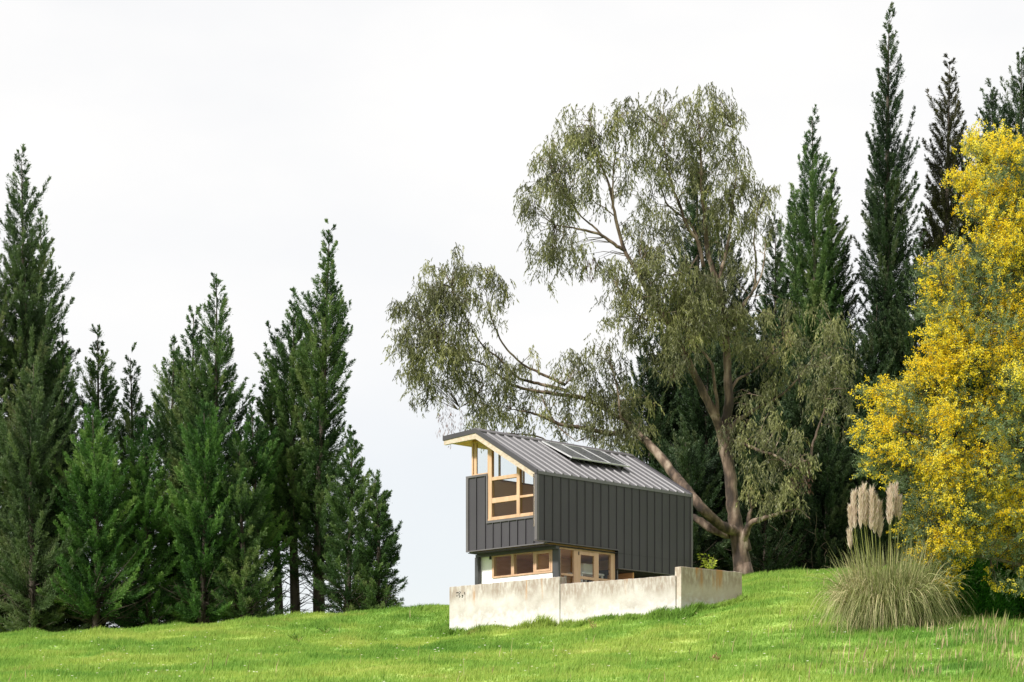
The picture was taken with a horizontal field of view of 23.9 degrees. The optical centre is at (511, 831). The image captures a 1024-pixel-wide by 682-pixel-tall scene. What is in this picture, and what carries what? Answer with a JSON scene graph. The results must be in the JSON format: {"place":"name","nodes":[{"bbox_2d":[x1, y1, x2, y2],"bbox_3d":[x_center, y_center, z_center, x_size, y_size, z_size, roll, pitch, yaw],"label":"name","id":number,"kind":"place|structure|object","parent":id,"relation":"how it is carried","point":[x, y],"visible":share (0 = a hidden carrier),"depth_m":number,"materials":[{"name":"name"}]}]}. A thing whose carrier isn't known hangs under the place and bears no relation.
{"place":"outdoors","nodes":[
{"label":"outdoors","id":0,"kind":"place"},
{"bbox_2d":[31,610,965,681],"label":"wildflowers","id":1,"kind":"object","parent":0,"point":[483,638],"visible":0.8,"depth_m":52.80,"materials":[{"name":"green plant"}]},
{"bbox_2d":[0,562,1023,681],"bbox_3d":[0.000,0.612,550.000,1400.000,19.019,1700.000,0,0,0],"label":"ground","id":2,"kind":"structure","parent":0,"point":[704,617],"depth_m":55.18,"materials":[{"name":"green plant"}]},
{"bbox_2d":[0,228,46,632],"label":"cypress tree","id":3,"kind":"object","parent":2,"relation":"on","point":[4,297],"visible":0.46,"depth_m":78.11,"materials":[{"name":"green plant"}]},
{"bbox_2d":[0,143,81,632],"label":"cypress tree","id":4,"kind":"object","parent":2,"relation":"on","point":[28,322],"visible":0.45,"depth_m":78.61,"materials":[{"name":"green plant"}]},
{"bbox_2d":[7,207,77,568],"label":"cypress tree","id":5,"kind":"object","parent":2,"relation":"on","point":[43,245],"visible":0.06,"depth_m":80.45,"materials":[{"name":"green plant"}]},
{"bbox_2d":[0,355,92,632],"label":"cypress tree","id":6,"kind":"object","parent":2,"relation":"on","point":[35,606],"visible":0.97,"depth_m":76.84,"materials":[{"name":"green plant"}]},
{"bbox_2d":[5,324,93,630],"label":"cypress tree","id":7,"kind":"object","parent":2,"relation":"on","point":[72,382],"visible":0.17,"depth_m":78.81,"materials":[{"name":"green plant"}]},
{"bbox_2d":[65,323,128,629],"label":"cypress tree","id":8,"kind":"object","parent":2,"relation":"on","point":[108,398],"visible":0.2,"depth_m":80.33,"materials":[{"name":"green plant"}]},
{"bbox_2d":[36,402,187,628],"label":"cypress tree","id":9,"kind":"object","parent":2,"relation":"on","point":[107,480],"visible":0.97,"depth_m":76.55,"materials":[{"name":"green plant"}]},
{"bbox_2d":[109,342,158,628],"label":"cypress tree","id":10,"kind":"object","parent":2,"relation":"on","point":[128,428],"visible":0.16,"depth_m":81.33,"materials":[{"name":"green plant"}]},
{"bbox_2d":[102,416,196,628],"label":"cypress tree","id":11,"kind":"object","parent":2,"relation":"on","point":[147,615],"visible":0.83,"depth_m":77.49,"materials":[{"name":"green plant"}]},
{"bbox_2d":[122,334,205,625],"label":"cypress tree","id":12,"kind":"object","parent":2,"relation":"on","point":[160,420],"visible":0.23,"depth_m":80.18,"materials":[{"name":"green plant"}]},
{"bbox_2d":[149,304,224,623],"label":"cypress tree","id":13,"kind":"object","parent":2,"relation":"on","point":[169,414],"visible":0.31,"depth_m":79.72,"materials":[{"name":"green plant"}]},
{"bbox_2d":[145,398,254,623],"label":"cypress tree","id":14,"kind":"object","parent":2,"relation":"on","point":[200,457],"visible":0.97,"depth_m":77.20,"materials":[{"name":"green plant"}]},
{"bbox_2d":[163,271,272,623],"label":"cypress tree","id":15,"kind":"object","parent":2,"relation":"on","point":[227,405],"visible":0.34,"depth_m":79.21,"materials":[{"name":"green plant"}]},
{"bbox_2d":[208,438,293,619],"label":"cypress tree","id":16,"kind":"object","parent":2,"relation":"on","point":[242,604],"visible":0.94,"depth_m":77.23,"materials":[{"name":"green plant"}]},
{"bbox_2d":[221,397,295,617],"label":"cypress tree","id":17,"kind":"object","parent":2,"relation":"on","point":[266,448],"visible":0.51,"depth_m":78.76,"materials":[{"name":"green plant"}]},
{"bbox_2d":[248,359,308,615],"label":"cypress tree","id":18,"kind":"object","parent":2,"relation":"on","point":[269,418],"visible":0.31,"depth_m":80.80,"materials":[{"name":"green plant"}]},
{"bbox_2d":[287,633,305,640],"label":"weed tuft","id":19,"kind":"object","parent":2,"relation":"on","point":[295,636],"visible":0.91,"depth_m":66.38,"materials":[{"name":"green plant"}]},
{"bbox_2d":[253,286,348,614],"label":"cypress tree","id":20,"kind":"object","parent":2,"relation":"on","point":[290,392],"visible":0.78,"depth_m":80.17,"materials":[{"name":"green plant"}]},
{"bbox_2d":[280,219,367,612],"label":"cypress tree","id":21,"kind":"object","parent":2,"relation":"on","point":[317,449],"visible":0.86,"depth_m":79.75,"materials":[{"name":"green plant"}]},
{"bbox_2d":[316,626,332,632],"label":"weed tuft","id":22,"kind":"object","parent":2,"relation":"on","point":[322,630],"visible":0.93,"depth_m":69.12,"materials":[{"name":"green plant"}]},
{"bbox_2d":[299,424,391,613],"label":"cypress tree","id":23,"kind":"object","parent":2,"relation":"on","point":[340,554],"visible":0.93,"depth_m":78.22,"materials":[{"name":"green plant"}]},
{"bbox_2d":[342,468,407,611],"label":"cypress tree","id":24,"kind":"object","parent":2,"relation":"on","point":[388,557],"visible":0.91,"depth_m":77.92,"materials":[{"name":"green plant"}]},
{"bbox_2d":[449,577,565,630],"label":"retaining wall","id":25,"kind":"structure","parent":2,"relation":"on","point":[509,603],"depth_m":66.46,"materials":[{"name":"concrete"}]},
{"bbox_2d":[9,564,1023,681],"bbox_3d":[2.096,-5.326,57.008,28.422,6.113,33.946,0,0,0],"label":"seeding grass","id":26,"kind":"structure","parent":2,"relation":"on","point":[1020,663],"depth_m":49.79,"materials":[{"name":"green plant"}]},
{"bbox_2d":[560,576,676,622],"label":"retaining wall","id":27,"kind":"structure","parent":2,"relation":"on","point":[581,600],"depth_m":63.62,"materials":[{"name":"concrete"}]},
{"bbox_2d":[380,81,861,574],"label":"eucalyptus tree","id":28,"kind":"object","parent":2,"relation":"on","point":[735,531],"visible":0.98,"depth_m":73.92,"materials":[{"name":"green plant"}]},
{"bbox_2d":[600,331,684,470],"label":"cypress tree","id":29,"kind":"object","parent":2,"relation":"on","point":[650,385],"visible":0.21,"depth_m":84.54,"materials":[{"name":"green plant"}]},
{"bbox_2d":[629,284,706,464],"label":"cypress tree","id":30,"kind":"object","parent":2,"relation":"on","point":[675,389],"visible":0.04,"depth_m":85.28,"materials":[{"name":"green plant"}]},
{"bbox_2d":[654,141,739,467],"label":"cypress tree","id":31,"kind":"object","parent":2,"relation":"on","point":[693,252],"visible":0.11,"depth_m":85.64,"materials":[{"name":"green plant"}]},
{"bbox_2d":[650,422,745,569],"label":"cypress tree","id":32,"kind":"object","parent":2,"relation":"on","point":[685,470],"visible":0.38,"depth_m":80.62,"materials":[{"name":"green plant"}]},
{"bbox_2d":[649,317,751,570],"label":"cypress tree","id":33,"kind":"object","parent":2,"relation":"on","point":[698,415],"visible":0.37,"depth_m":82.62,"materials":[{"name":"green plant"}]},
{"bbox_2d":[697,553,717,569],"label":"sapling","id":34,"kind":"object","parent":2,"relation":"on","point":[708,566],"visible":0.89,"depth_m":71.75,"materials":[{"name":"green plant"}]},
{"bbox_2d":[675,567,741,609],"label":"retaining wall","id":35,"kind":"structure","parent":2,"relation":"on","point":[697,585],"depth_m":62.62,"materials":[{"name":"concrete"}]},
{"bbox_2d":[689,208,759,421],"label":"cypress tree","id":36,"kind":"object","parent":2,"relation":"on","point":[749,287],"visible":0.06,"depth_m":86.82,"materials":[{"name":"green plant"}]},
{"bbox_2d":[698,317,796,571],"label":"cypress tree","id":37,"kind":"object","parent":2,"relation":"on","point":[752,386],"visible":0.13,"depth_m":83.53,"materials":[{"name":"green plant"}]},
{"bbox_2d":[702,401,842,572],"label":"cypress tree","id":38,"kind":"object","parent":2,"relation":"on","point":[759,543],"visible":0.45,"depth_m":80.45,"materials":[{"name":"green plant"}]},
{"bbox_2d":[737,212,810,422],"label":"cypress tree","id":39,"kind":"object","parent":2,"relation":"on","point":[777,259],"visible":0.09,"depth_m":85.77,"materials":[{"name":"green plant"}]},
{"bbox_2d":[758,187,826,420],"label":"cypress tree","id":40,"kind":"object","parent":2,"relation":"on","point":[790,231],"visible":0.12,"depth_m":85.20,"materials":[{"name":"green plant"}]},
{"bbox_2d":[746,352,855,568],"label":"cypress tree","id":41,"kind":"object","parent":2,"relation":"on","point":[794,408],"visible":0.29,"depth_m":81.37,"materials":[{"name":"green plant"}]},
{"bbox_2d":[756,104,854,454],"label":"cypress tree","id":42,"kind":"object","parent":2,"relation":"on","point":[819,275],"visible":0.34,"depth_m":84.66,"materials":[{"name":"green plant"}]},
{"bbox_2d":[771,415,876,570],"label":"cypress tree","id":43,"kind":"object","parent":2,"relation":"on","point":[828,499],"visible":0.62,"depth_m":80.51,"materials":[{"name":"green plant"}]},
{"bbox_2d":[818,167,867,431],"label":"cypress tree","id":44,"kind":"object","parent":2,"relation":"on","point":[847,304],"visible":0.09,"depth_m":85.83,"materials":[{"name":"green plant"}]},
{"bbox_2d":[790,309,908,564],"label":"cypress tree","id":45,"kind":"object","parent":2,"relation":"on","point":[861,412],"visible":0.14,"depth_m":82.63,"materials":[{"name":"green plant"}]},
{"bbox_2d":[818,424,920,567],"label":"cypress tree","id":46,"kind":"object","parent":2,"relation":"on","point":[884,538],"visible":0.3,"depth_m":80.40,"materials":[{"name":"green plant"}]},
{"bbox_2d":[844,294,939,560],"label":"cypress tree","id":47,"kind":"object","parent":2,"relation":"on","point":[870,346],"visible":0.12,"depth_m":83.57,"materials":[{"name":"green plant"}]},
{"bbox_2d":[852,2,939,494],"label":"cypress tree","id":48,"kind":"object","parent":2,"relation":"on","point":[886,235],"visible":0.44,"depth_m":84.80,"materials":[{"name":"green plant"}]},
{"bbox_2d":[861,236,969,562],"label":"cypress tree","id":49,"kind":"object","parent":2,"relation":"on","point":[910,326],"visible":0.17,"depth_m":83.64,"materials":[{"name":"green plant"}]},
{"bbox_2d":[844,118,1023,601],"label":"acacia tree","id":50,"kind":"object","parent":2,"relation":"on","point":[1007,241],"visible":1,"depth_m":56.11,"materials":[{"name":"yellow plant"}]},
{"bbox_2d":[912,54,1006,563],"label":"cypress tree","id":51,"kind":"object","parent":2,"relation":"on","point":[942,209],"visible":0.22,"depth_m":85.76,"materials":[{"name":"green plant"}]},
{"bbox_2d":[925,77,1022,554],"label":"cypress tree","id":52,"kind":"object","parent":2,"relation":"on","point":[992,96],"visible":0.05,"depth_m":87.57,"materials":[{"name":"green plant"}]},
{"bbox_2d":[931,554,1020,618],"bbox_3d":[10.902,-5.814,57.991,2.644,1.832,2.533,0,0,0],"label":"green bush","id":53,"kind":"object","parent":2,"relation":"on","point":[981,590],"visible":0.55,"depth_m":57.17,"materials":[{"name":"green plant"}]},
{"bbox_2d":[954,48,1023,559],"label":"cypress tree","id":54,"kind":"object","parent":2,"relation":"on","point":[1010,113],"visible":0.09,"depth_m":86.74,"materials":[{"name":"green plant"}]},
{"bbox_2d":[977,542,1023,618],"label":"green bush","id":55,"kind":"object","parent":2,"relation":"on","point":[1018,598],"visible":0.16,"depth_m":57.90,"materials":[{"name":"green plant"}]},
{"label":"terrace","id":56,"kind":"structure","parent":2,"relation":"on","visible":0},
{"bbox_2d":[443,428,692,584],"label":"tiny house","id":57,"kind":"structure","parent":56,"relation":"on","point":[612,515],"depth_m":69.34,"materials":[{"name":"grey metal"}]},
{"bbox_2d":[472,440,532,520],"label":"gable window","id":58,"kind":"structure","parent":57,"relation":"in","point":[491,500],"depth_m":68.81,"materials":[{"name":"brown wood"}]},
{"bbox_2d":[498,454,532,485],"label":"clerestory window","id":59,"kind":"structure","parent":57,"relation":"in","point":[499,457],"depth_m":70.19,"materials":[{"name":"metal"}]},
{"bbox_2d":[492,550,551,578],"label":"ribbon window","id":60,"kind":"structure","parent":57,"relation":"in","point":[535,554],"depth_m":68.75,"materials":[{"name":"brown wood"}]},
{"bbox_2d":[572,550,598,582],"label":"door","id":61,"kind":"structure","parent":57,"relation":"in","point":[576,555],"depth_m":68.40,"materials":[{"name":"brown wood"}]},
{"bbox_2d":[564,572,603,583],"bbox_3d":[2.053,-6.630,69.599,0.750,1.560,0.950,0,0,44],"label":"desk","id":62,"kind":"object","parent":56,"relation":"on","point":[587,574],"visible":0.26,"depth_m":69.51,"materials":[{"name":"white laminate"}]},
{"bbox_2d":[581,563,592,572],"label":"white box","id":63,"kind":"object","parent":62,"relation":"on","point":[585,567],"visible":0.64,"depth_m":69.51,"materials":[{"name":"laminate"}]},
{"bbox_2d":[0,0,1023,626],"label":"sky","id":64,"kind":"structure","parent":0,"point":[179,142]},
{"bbox_2d":[797,481,978,632],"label":"pampas grass","id":65,"kind":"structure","parent":0,"point":[890,594],"depth_m":55.16,"materials":[{"name":"green plant"}]}
]}

